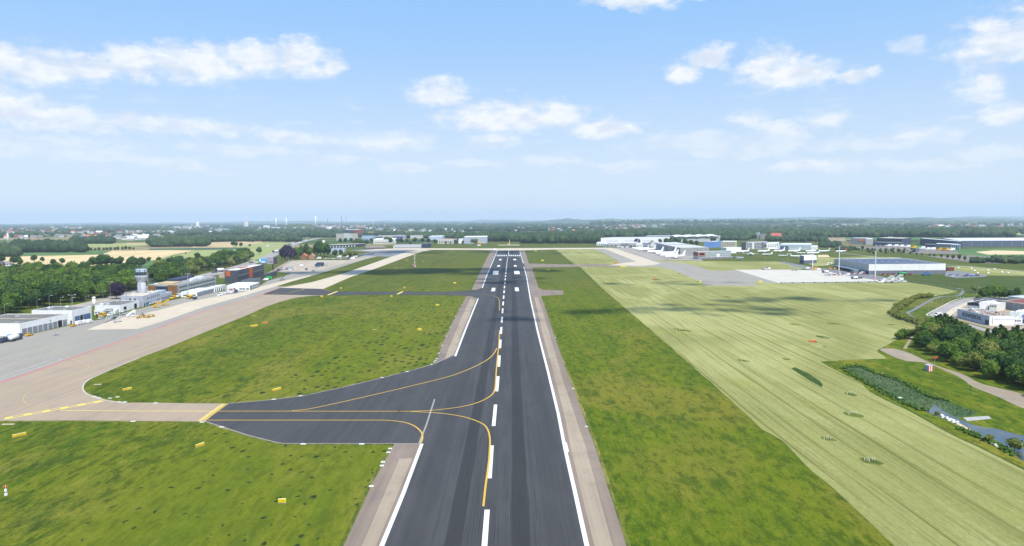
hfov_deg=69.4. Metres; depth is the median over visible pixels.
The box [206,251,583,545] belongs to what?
runway
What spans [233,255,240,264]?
beech tree
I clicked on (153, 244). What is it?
wood
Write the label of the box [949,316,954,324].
conifer tree
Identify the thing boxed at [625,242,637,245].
cargo shed
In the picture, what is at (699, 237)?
wave roof hall
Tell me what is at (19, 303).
oak tree
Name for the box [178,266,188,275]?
beech tree
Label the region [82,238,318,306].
motorway
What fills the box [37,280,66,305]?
beech tree
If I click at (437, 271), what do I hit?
infield grass
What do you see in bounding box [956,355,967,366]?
alder tree
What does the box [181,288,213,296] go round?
gate building
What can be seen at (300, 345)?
infield grass
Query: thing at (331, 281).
concrete taxiway
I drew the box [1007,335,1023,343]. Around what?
birch tree
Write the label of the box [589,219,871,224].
wood
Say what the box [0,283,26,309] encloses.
beech tree
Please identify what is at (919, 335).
ash tree
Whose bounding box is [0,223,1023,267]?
ground
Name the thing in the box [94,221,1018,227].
wood
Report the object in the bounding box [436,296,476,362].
runway shoulder
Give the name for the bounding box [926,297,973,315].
road kerb
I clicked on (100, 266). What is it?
beech tree
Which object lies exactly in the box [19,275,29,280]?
oak tree
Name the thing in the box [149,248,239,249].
field
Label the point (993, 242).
warehouse
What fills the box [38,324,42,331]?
door
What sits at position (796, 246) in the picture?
glass front hall
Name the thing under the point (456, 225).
wood
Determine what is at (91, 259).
beech tree
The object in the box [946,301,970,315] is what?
cycle path
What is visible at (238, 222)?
hill
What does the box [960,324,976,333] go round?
birch tree
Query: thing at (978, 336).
conifer tree
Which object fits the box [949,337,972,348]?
ash tree
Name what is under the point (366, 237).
slate hall
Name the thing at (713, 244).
blue hall
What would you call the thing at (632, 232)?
wood
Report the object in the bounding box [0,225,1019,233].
wood
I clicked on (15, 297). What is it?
maple tree
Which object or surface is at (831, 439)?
unmown grass
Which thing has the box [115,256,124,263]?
beech tree
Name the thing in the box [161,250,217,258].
field
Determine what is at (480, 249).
perimeter road
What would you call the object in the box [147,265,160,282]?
beech tree
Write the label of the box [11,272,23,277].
oak tree
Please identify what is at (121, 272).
oak tree
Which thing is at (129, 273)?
oak tree
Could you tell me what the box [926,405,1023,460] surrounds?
water
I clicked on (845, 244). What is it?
field
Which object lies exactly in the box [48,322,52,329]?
door
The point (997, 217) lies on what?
hill
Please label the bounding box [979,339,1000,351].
alder tree
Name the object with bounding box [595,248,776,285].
taxiway
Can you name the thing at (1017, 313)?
white building
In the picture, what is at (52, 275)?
maple tree
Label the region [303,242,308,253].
poplar tree
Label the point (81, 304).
side road
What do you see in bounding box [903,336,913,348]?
foot path
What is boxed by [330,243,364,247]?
curved roof hall
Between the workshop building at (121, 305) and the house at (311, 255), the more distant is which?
the house at (311, 255)
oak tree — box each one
[0,274,9,280]
[0,279,11,286]
[0,296,14,313]
[10,300,21,311]
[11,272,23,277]
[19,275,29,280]
[22,278,42,292]
[33,275,43,279]
[34,270,50,276]
[37,279,48,284]
[48,278,60,282]
[59,278,79,302]
[65,261,78,267]
[76,279,94,298]
[89,272,109,279]
[90,285,97,296]
[95,285,108,297]
[107,277,124,289]
[117,269,131,275]
[124,272,136,288]
[153,271,167,281]
[155,269,168,280]
[165,265,181,278]
[166,262,178,267]
[182,265,190,275]
[211,255,222,267]
[292,247,302,255]
[306,247,314,254]
[320,242,330,256]
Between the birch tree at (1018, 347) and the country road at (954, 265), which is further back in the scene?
the country road at (954, 265)
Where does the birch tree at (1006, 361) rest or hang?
on the bank grass at (1004, 415)
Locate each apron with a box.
[0,256,376,381]
[737,268,878,282]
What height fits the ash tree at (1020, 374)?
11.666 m
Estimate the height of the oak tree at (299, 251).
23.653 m
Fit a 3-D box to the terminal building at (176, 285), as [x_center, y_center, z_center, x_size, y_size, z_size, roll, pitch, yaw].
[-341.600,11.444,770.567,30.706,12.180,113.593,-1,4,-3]
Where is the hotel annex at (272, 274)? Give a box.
[260,271,276,280]
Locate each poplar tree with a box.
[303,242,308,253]
[313,241,320,256]
[324,243,330,254]
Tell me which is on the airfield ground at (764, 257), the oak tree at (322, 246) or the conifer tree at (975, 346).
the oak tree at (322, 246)
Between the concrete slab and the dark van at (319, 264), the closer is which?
the concrete slab
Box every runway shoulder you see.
[344,444,419,545]
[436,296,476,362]
[472,250,496,289]
[520,250,625,545]
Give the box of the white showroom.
[373,238,396,243]
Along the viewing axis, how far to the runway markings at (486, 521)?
215.80 m
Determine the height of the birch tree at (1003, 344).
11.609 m
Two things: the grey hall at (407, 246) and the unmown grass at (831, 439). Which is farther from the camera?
the grey hall at (407, 246)
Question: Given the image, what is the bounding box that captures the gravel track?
[880,348,1023,407]
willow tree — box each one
[185,260,195,265]
[189,265,195,275]
[197,257,205,271]
[226,259,232,266]
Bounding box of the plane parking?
[624,248,702,260]
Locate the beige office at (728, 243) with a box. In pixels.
[721,241,736,246]
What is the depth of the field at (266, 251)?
2015.77 m
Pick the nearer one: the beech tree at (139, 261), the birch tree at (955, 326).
the birch tree at (955, 326)
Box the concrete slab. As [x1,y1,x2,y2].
[963,416,990,420]
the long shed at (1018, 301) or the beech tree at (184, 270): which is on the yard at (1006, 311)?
the long shed at (1018, 301)
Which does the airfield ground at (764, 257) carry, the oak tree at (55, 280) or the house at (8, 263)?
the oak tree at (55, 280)
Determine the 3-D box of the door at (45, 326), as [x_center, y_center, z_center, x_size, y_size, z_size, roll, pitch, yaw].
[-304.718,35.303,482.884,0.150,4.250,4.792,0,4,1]
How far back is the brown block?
1723.27 m
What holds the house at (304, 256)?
on the airfield ground at (764, 257)
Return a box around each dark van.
[0,337,8,342]
[315,262,323,265]
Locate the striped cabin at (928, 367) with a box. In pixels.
[924,364,933,371]
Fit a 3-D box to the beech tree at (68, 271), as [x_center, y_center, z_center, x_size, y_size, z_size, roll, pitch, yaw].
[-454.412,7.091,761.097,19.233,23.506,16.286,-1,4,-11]
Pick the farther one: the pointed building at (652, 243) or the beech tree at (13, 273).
the pointed building at (652, 243)
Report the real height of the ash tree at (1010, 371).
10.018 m
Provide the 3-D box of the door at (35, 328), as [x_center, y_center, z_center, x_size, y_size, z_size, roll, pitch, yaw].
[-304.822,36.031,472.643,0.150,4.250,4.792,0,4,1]
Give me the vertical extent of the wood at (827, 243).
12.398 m
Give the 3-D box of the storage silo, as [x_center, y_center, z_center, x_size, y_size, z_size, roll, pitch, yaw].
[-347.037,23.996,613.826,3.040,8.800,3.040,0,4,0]
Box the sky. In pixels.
[0,0,1023,223]
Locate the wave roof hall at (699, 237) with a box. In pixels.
[671,234,720,241]
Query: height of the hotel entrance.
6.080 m
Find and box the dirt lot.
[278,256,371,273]
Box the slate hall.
[362,235,374,239]
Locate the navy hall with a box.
[422,242,430,247]
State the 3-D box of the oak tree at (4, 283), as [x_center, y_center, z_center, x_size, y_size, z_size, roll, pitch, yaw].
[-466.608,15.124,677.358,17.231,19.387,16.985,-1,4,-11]
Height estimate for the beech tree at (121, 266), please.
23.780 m
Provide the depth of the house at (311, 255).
1377.57 m
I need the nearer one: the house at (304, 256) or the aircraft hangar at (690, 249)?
the house at (304, 256)
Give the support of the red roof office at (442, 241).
on the airfield ground at (764, 257)
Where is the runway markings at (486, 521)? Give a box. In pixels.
[379,251,588,545]
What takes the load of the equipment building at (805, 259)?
on the airfield ground at (764, 257)
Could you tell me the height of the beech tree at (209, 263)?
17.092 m
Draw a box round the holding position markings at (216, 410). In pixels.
[5,291,401,420]
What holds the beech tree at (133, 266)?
on the airfield ground at (764, 257)
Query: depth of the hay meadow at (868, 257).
1335.65 m
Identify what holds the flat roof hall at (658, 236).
on the airfield ground at (764, 257)
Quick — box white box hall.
[721,247,740,252]
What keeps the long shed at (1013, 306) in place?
on the yard at (1006, 311)
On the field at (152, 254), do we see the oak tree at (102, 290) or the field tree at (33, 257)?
the field tree at (33, 257)
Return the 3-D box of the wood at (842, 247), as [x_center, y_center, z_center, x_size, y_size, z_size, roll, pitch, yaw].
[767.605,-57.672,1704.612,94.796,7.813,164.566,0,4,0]
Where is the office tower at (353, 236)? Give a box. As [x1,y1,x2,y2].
[336,233,357,240]
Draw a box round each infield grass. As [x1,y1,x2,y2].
[0,420,389,545]
[84,295,466,402]
[278,256,388,286]
[324,251,489,291]
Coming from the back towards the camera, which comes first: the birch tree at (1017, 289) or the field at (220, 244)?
the field at (220, 244)
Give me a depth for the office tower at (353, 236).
2697.81 m
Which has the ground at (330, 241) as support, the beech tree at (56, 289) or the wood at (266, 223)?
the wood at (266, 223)
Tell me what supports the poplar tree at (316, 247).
on the airfield ground at (764, 257)
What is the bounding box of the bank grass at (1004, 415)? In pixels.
[822,336,1023,469]
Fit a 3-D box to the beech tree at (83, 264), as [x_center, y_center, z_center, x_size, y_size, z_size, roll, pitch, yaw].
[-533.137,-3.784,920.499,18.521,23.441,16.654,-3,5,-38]
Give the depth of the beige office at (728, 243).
1859.08 m
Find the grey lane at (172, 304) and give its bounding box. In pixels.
[136,294,216,314]
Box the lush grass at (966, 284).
[887,275,1023,294]
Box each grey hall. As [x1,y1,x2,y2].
[331,248,345,253]
[393,244,421,248]
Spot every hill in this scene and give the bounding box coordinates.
[3,221,423,224]
[280,224,319,228]
[362,220,548,222]
[516,218,691,223]
[584,220,818,225]
[620,216,1023,220]
[724,217,1023,221]
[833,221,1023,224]
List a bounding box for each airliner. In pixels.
[638,244,655,251]
[647,246,664,253]
[656,247,676,255]
[660,249,678,255]
[665,250,685,258]
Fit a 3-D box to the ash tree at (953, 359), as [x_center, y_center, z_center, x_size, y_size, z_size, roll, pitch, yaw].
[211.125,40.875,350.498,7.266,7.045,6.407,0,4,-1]
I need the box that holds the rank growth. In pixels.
[840,364,1020,455]
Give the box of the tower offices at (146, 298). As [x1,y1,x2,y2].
[121,291,160,306]
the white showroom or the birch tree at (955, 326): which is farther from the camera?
the white showroom
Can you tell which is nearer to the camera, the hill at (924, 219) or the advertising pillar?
the advertising pillar
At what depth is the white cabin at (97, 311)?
561.60 m
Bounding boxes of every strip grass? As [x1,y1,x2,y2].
[525,249,573,263]
[533,267,893,545]
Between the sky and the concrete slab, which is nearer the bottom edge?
the concrete slab
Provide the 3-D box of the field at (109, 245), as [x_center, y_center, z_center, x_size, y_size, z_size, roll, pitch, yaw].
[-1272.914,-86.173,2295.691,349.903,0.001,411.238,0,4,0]
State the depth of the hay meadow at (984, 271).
971.09 m
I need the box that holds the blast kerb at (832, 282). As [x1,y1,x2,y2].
[780,281,900,282]
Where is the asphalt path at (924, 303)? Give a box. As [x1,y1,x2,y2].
[906,291,963,316]
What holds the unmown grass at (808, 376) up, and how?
on the hay meadow at (926, 483)
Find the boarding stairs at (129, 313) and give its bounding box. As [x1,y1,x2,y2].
[126,310,135,316]
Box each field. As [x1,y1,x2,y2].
[1,250,193,265]
[21,251,109,255]
[88,243,147,247]
[142,260,161,266]
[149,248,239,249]
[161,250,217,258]
[193,241,264,247]
[230,242,287,260]
[812,238,845,241]
[836,246,958,253]
[841,242,872,246]
[845,237,936,239]
[928,255,1003,263]
[951,248,1023,263]
[978,250,1023,254]
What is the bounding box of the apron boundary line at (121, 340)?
[0,288,278,382]
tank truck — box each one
[8,333,22,341]
[213,268,223,271]
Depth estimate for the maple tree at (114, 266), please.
882.36 m
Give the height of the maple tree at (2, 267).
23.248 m
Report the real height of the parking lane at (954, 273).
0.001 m
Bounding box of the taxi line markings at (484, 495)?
[268,290,499,505]
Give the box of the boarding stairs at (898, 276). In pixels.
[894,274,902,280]
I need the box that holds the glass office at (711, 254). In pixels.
[693,250,730,258]
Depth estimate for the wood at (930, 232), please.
2777.01 m
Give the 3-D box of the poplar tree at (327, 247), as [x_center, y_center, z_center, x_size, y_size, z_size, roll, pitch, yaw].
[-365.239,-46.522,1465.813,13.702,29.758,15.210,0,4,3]
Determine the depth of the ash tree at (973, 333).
392.01 m
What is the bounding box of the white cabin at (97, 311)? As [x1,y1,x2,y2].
[94,309,104,314]
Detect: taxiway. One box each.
[0,253,416,420]
[282,250,428,288]
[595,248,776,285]
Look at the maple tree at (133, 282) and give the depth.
756.71 m
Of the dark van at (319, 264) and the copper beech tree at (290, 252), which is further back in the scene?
the copper beech tree at (290, 252)
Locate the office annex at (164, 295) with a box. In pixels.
[155,290,171,299]
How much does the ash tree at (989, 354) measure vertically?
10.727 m
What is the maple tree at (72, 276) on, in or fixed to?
on the airfield ground at (764, 257)
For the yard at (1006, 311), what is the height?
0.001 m
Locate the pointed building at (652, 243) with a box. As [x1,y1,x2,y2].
[649,240,654,246]
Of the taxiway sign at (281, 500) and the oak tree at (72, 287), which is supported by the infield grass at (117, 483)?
the taxiway sign at (281, 500)
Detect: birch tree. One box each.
[920,334,933,350]
[934,326,955,338]
[938,330,957,341]
[952,323,963,329]
[953,328,967,334]
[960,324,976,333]
[960,346,970,353]
[990,353,1007,374]
[996,339,1010,350]
[999,355,1023,381]
[1004,337,1018,344]
[1007,290,1014,296]
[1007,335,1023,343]
[1007,343,1023,349]
[1008,349,1023,355]
[1013,287,1021,293]
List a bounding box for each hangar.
[0,314,67,335]
[32,306,91,323]
[655,242,684,251]
[665,244,708,255]
[833,258,945,274]
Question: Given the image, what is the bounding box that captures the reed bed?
[846,367,976,416]
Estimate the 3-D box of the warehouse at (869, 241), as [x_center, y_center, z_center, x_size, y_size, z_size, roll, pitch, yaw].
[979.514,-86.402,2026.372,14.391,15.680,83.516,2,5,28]
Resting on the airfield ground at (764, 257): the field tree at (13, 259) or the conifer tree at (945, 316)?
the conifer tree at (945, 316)
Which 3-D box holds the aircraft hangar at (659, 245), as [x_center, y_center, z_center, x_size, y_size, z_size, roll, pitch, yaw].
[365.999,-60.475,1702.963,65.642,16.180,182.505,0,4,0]
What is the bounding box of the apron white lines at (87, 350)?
[0,259,696,380]
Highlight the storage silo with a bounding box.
[92,297,95,306]
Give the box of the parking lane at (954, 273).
[945,271,987,277]
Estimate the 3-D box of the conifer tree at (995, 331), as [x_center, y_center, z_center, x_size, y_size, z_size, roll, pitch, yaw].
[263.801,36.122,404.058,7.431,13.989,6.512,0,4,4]
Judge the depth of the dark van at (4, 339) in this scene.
433.93 m
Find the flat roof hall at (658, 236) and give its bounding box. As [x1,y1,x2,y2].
[645,235,670,236]
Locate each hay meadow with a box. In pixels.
[555,249,618,263]
[581,267,1023,545]
[657,260,803,270]
[811,257,835,265]
[833,257,915,259]
[947,266,1023,275]
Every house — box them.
[3,261,11,265]
[30,235,37,238]
[147,273,158,282]
[301,253,307,259]
[309,253,314,258]
[770,233,781,235]
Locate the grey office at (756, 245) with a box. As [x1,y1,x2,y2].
[746,241,766,248]
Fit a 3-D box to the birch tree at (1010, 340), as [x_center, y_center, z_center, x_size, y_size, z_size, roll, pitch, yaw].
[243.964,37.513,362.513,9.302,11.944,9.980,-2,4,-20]
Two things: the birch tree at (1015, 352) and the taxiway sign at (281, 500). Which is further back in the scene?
the birch tree at (1015, 352)
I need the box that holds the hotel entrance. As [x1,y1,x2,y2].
[241,278,260,282]
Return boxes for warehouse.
[851,238,867,243]
[866,238,872,244]
[873,242,904,246]
[877,237,910,244]
[920,238,962,248]
[924,244,934,246]
[935,243,960,249]
[941,238,1023,246]
[957,308,1013,324]
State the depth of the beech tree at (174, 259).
1051.76 m
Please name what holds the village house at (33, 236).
on the ground at (330, 241)
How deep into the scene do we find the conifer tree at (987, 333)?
401.12 m
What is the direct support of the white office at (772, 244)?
on the airfield ground at (764, 257)
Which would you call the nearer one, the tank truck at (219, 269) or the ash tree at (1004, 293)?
the ash tree at (1004, 293)
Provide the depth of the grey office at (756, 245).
1738.41 m
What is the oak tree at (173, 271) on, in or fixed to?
on the airfield ground at (764, 257)
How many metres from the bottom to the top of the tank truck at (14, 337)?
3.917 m
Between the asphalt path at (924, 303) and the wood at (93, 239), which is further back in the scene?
the wood at (93, 239)
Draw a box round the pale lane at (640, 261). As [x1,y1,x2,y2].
[607,248,659,265]
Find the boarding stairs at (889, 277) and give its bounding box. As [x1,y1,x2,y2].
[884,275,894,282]
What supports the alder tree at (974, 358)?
on the bank grass at (1004, 415)
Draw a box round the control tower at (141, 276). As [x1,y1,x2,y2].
[134,266,147,292]
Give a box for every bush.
[894,331,903,338]
[898,328,909,337]
[907,329,914,337]
[984,434,994,440]
[1005,437,1023,449]
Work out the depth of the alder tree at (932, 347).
377.59 m
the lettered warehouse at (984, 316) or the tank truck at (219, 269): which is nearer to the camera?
the lettered warehouse at (984, 316)
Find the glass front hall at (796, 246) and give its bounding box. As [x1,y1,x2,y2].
[779,243,811,249]
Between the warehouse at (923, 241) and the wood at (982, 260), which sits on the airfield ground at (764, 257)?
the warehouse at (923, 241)
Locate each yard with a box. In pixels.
[351,249,414,256]
[953,305,1023,330]
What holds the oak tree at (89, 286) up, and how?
on the airfield ground at (764, 257)
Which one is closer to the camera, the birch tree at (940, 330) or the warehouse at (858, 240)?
the birch tree at (940, 330)
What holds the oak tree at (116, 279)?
on the airfield ground at (764, 257)
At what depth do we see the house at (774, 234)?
2544.41 m
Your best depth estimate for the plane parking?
1405.27 m
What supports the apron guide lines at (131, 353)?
on the apron at (24, 353)
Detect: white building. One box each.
[1009,309,1023,318]
[1014,316,1022,323]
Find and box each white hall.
[410,235,422,238]
[429,235,444,239]
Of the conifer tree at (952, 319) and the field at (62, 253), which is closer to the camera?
the conifer tree at (952, 319)
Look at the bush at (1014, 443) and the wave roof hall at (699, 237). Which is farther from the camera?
the wave roof hall at (699, 237)
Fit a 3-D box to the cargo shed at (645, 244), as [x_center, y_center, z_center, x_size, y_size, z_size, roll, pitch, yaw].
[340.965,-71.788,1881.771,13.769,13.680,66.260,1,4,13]
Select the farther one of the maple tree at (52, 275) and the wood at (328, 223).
the wood at (328, 223)
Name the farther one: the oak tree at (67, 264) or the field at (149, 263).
the field at (149, 263)
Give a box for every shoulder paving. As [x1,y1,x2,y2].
[362,458,411,545]
[445,299,474,358]
[534,297,612,545]
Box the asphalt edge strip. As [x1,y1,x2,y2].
[205,355,452,443]
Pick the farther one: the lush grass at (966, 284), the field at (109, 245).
the field at (109, 245)
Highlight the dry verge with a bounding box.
[0,251,630,545]
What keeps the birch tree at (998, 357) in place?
on the bank grass at (1004, 415)
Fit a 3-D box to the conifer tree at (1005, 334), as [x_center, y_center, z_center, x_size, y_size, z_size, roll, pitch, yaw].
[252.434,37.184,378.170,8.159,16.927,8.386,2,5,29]
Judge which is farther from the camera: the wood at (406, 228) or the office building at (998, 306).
the wood at (406, 228)
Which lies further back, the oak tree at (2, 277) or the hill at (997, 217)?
the hill at (997, 217)
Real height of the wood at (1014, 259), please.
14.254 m
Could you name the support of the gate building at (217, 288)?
on the airfield ground at (764, 257)
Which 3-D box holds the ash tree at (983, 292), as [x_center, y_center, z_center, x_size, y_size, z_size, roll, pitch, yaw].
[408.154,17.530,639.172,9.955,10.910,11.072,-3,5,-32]
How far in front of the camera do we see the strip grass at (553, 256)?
1395.54 m
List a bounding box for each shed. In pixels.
[365,246,385,248]
[464,236,487,243]
[610,242,622,246]
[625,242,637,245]
[643,242,648,247]
[974,297,1023,310]
[1002,298,1023,304]
[1008,295,1023,299]
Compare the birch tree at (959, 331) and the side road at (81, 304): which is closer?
the birch tree at (959, 331)
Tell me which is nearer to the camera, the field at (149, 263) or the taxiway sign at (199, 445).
the taxiway sign at (199, 445)
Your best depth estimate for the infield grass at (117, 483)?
196.57 m
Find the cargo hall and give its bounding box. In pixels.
[601,237,669,242]
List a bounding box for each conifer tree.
[941,313,949,320]
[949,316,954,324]
[966,343,981,368]
[971,333,982,341]
[984,328,991,336]
[991,327,999,336]
[998,324,1004,332]
[1000,330,1010,339]
[1015,324,1021,333]
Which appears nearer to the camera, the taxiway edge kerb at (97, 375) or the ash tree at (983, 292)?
the taxiway edge kerb at (97, 375)
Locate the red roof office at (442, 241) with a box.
[438,239,456,243]
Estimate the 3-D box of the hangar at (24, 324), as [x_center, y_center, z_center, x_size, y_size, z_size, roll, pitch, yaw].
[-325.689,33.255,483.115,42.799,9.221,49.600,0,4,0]
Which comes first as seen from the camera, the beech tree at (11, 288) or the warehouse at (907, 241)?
the beech tree at (11, 288)
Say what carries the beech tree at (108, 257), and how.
on the airfield ground at (764, 257)
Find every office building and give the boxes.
[967,299,993,307]
[979,301,996,309]
[989,302,1005,310]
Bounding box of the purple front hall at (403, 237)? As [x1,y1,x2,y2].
[375,235,405,239]
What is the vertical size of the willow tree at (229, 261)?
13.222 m
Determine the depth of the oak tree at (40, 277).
718.51 m
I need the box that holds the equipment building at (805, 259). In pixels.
[800,255,816,263]
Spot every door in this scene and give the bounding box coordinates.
[33,326,37,332]
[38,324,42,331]
[43,323,47,330]
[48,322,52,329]
[53,321,57,327]
[83,313,90,319]
[656,244,663,249]
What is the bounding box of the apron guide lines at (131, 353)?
[23,256,580,409]
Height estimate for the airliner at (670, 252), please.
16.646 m
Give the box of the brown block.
[741,241,746,249]
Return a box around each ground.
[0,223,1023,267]
[0,239,1023,501]
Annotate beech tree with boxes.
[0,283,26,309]
[3,277,18,283]
[9,270,22,277]
[23,295,36,305]
[27,290,40,305]
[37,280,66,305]
[39,264,55,270]
[61,269,77,275]
[77,261,90,267]
[88,256,95,264]
[88,275,105,284]
[91,263,108,270]
[94,253,107,264]
[105,254,110,264]
[107,269,117,274]
[108,282,125,298]
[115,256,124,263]
[116,263,128,270]
[125,257,134,263]
[125,264,139,268]
[136,257,143,264]
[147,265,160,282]
[170,256,183,262]
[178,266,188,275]
[194,255,207,265]
[204,259,211,267]
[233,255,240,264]
[278,246,287,259]
[285,247,296,258]
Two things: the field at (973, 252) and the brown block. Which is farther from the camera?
the brown block
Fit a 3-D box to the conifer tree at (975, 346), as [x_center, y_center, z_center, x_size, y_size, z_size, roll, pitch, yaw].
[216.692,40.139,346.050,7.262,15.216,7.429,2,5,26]
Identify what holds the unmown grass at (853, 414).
on the hay meadow at (926, 483)
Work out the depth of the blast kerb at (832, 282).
811.64 m
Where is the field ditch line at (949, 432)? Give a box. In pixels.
[869,390,1023,468]
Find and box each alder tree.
[913,324,921,334]
[926,322,943,333]
[926,344,937,353]
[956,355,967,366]
[963,349,984,370]
[971,284,978,290]
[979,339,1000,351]
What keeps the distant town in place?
on the ground at (330, 241)
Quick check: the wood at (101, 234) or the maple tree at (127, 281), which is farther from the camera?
the wood at (101, 234)
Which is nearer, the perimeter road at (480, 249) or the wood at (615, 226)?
the perimeter road at (480, 249)
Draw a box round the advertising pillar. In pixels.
[267,257,276,269]
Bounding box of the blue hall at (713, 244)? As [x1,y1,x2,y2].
[704,241,722,247]
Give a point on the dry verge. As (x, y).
(367, 489)
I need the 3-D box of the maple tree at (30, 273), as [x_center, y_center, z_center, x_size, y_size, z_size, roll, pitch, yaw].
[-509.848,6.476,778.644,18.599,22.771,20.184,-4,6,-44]
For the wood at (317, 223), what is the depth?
17868.38 m
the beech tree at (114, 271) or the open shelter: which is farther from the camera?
the beech tree at (114, 271)
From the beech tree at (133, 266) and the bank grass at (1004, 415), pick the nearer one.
the bank grass at (1004, 415)
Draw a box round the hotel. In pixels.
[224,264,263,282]
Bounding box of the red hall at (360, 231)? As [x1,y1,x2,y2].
[342,229,362,233]
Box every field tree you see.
[9,256,16,263]
[30,255,37,259]
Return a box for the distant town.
[0,220,1022,235]
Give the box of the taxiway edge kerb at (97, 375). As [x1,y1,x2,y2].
[82,358,138,402]
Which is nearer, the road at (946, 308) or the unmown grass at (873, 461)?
the unmown grass at (873, 461)
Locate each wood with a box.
[0,220,997,225]
[0,220,1023,227]
[0,222,473,224]
[0,223,1023,230]
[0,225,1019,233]
[0,227,1023,237]
[0,241,22,256]
[2,222,1008,228]
[2,226,1023,235]
[3,220,935,226]
[4,222,515,225]
[4,222,587,225]
[7,221,1022,227]
[10,238,88,252]
[12,224,961,231]
[14,225,989,232]
[64,219,1019,224]
[69,235,116,243]
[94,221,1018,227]
[95,222,1023,228]
[109,224,916,232]
[145,233,211,246]
[150,242,173,246]
[186,234,302,241]
[274,229,1023,237]
[300,231,335,237]
[363,228,405,233]
[395,230,460,237]
[453,230,530,241]
[519,230,604,243]
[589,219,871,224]
[594,228,695,237]
[684,228,809,238]
[719,234,750,239]
[764,234,796,240]
[779,235,828,241]
[806,227,1016,236]
[818,240,841,247]
[835,245,860,250]
[969,256,995,262]
[990,254,1023,263]
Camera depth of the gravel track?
311.76 m
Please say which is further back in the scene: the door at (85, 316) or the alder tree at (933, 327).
the door at (85, 316)
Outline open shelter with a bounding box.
[105,308,112,313]
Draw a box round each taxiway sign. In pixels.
[12,432,25,438]
[195,442,204,448]
[278,498,285,503]
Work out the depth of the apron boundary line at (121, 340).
425.47 m
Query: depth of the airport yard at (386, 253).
1654.29 m
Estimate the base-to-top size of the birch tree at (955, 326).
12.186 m
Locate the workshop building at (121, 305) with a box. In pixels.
[95,300,138,311]
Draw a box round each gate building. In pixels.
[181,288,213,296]
[207,284,225,291]
[227,282,258,289]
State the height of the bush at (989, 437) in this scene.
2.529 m
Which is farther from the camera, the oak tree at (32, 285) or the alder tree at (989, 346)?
the oak tree at (32, 285)
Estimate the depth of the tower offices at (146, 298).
625.16 m
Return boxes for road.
[71,297,120,305]
[218,241,295,277]
[364,248,611,250]
[781,262,811,268]
[834,252,1018,270]
[929,297,1007,315]
[969,324,991,332]
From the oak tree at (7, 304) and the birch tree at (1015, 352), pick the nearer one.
the birch tree at (1015, 352)
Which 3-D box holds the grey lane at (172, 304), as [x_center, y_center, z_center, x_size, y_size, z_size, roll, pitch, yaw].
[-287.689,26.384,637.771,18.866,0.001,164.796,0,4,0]
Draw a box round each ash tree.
[913,331,927,345]
[920,329,933,336]
[921,321,939,329]
[924,318,943,325]
[928,338,942,354]
[935,341,962,361]
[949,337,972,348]
[950,353,963,363]
[967,331,980,336]
[978,287,991,296]
[979,358,1001,378]
[982,350,1000,359]
[984,285,997,296]
[991,284,1003,297]
[999,287,1008,296]
[1001,330,1022,339]
[1004,362,1020,383]
[1015,365,1023,382]
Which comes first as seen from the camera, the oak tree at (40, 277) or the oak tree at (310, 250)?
the oak tree at (40, 277)
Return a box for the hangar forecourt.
[821,268,885,279]
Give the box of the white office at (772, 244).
[767,242,778,247]
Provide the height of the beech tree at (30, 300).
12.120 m
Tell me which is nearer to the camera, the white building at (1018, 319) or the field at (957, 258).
the white building at (1018, 319)
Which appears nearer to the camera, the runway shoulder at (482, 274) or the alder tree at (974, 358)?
the alder tree at (974, 358)
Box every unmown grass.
[791,367,822,386]
[821,437,836,440]
[843,412,863,416]
[858,458,883,464]
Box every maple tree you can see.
[0,264,8,271]
[1,289,22,313]
[20,262,34,270]
[22,268,34,275]
[42,271,61,281]
[53,266,69,275]
[64,271,84,280]
[76,287,89,298]
[79,270,93,279]
[108,263,117,269]
[121,274,131,287]
[127,274,136,290]
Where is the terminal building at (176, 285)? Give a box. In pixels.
[148,276,215,294]
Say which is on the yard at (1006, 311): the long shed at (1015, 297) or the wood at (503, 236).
the long shed at (1015, 297)
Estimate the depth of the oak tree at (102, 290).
684.11 m
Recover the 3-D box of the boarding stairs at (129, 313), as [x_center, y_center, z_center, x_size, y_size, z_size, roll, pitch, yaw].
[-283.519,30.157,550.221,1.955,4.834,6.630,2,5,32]

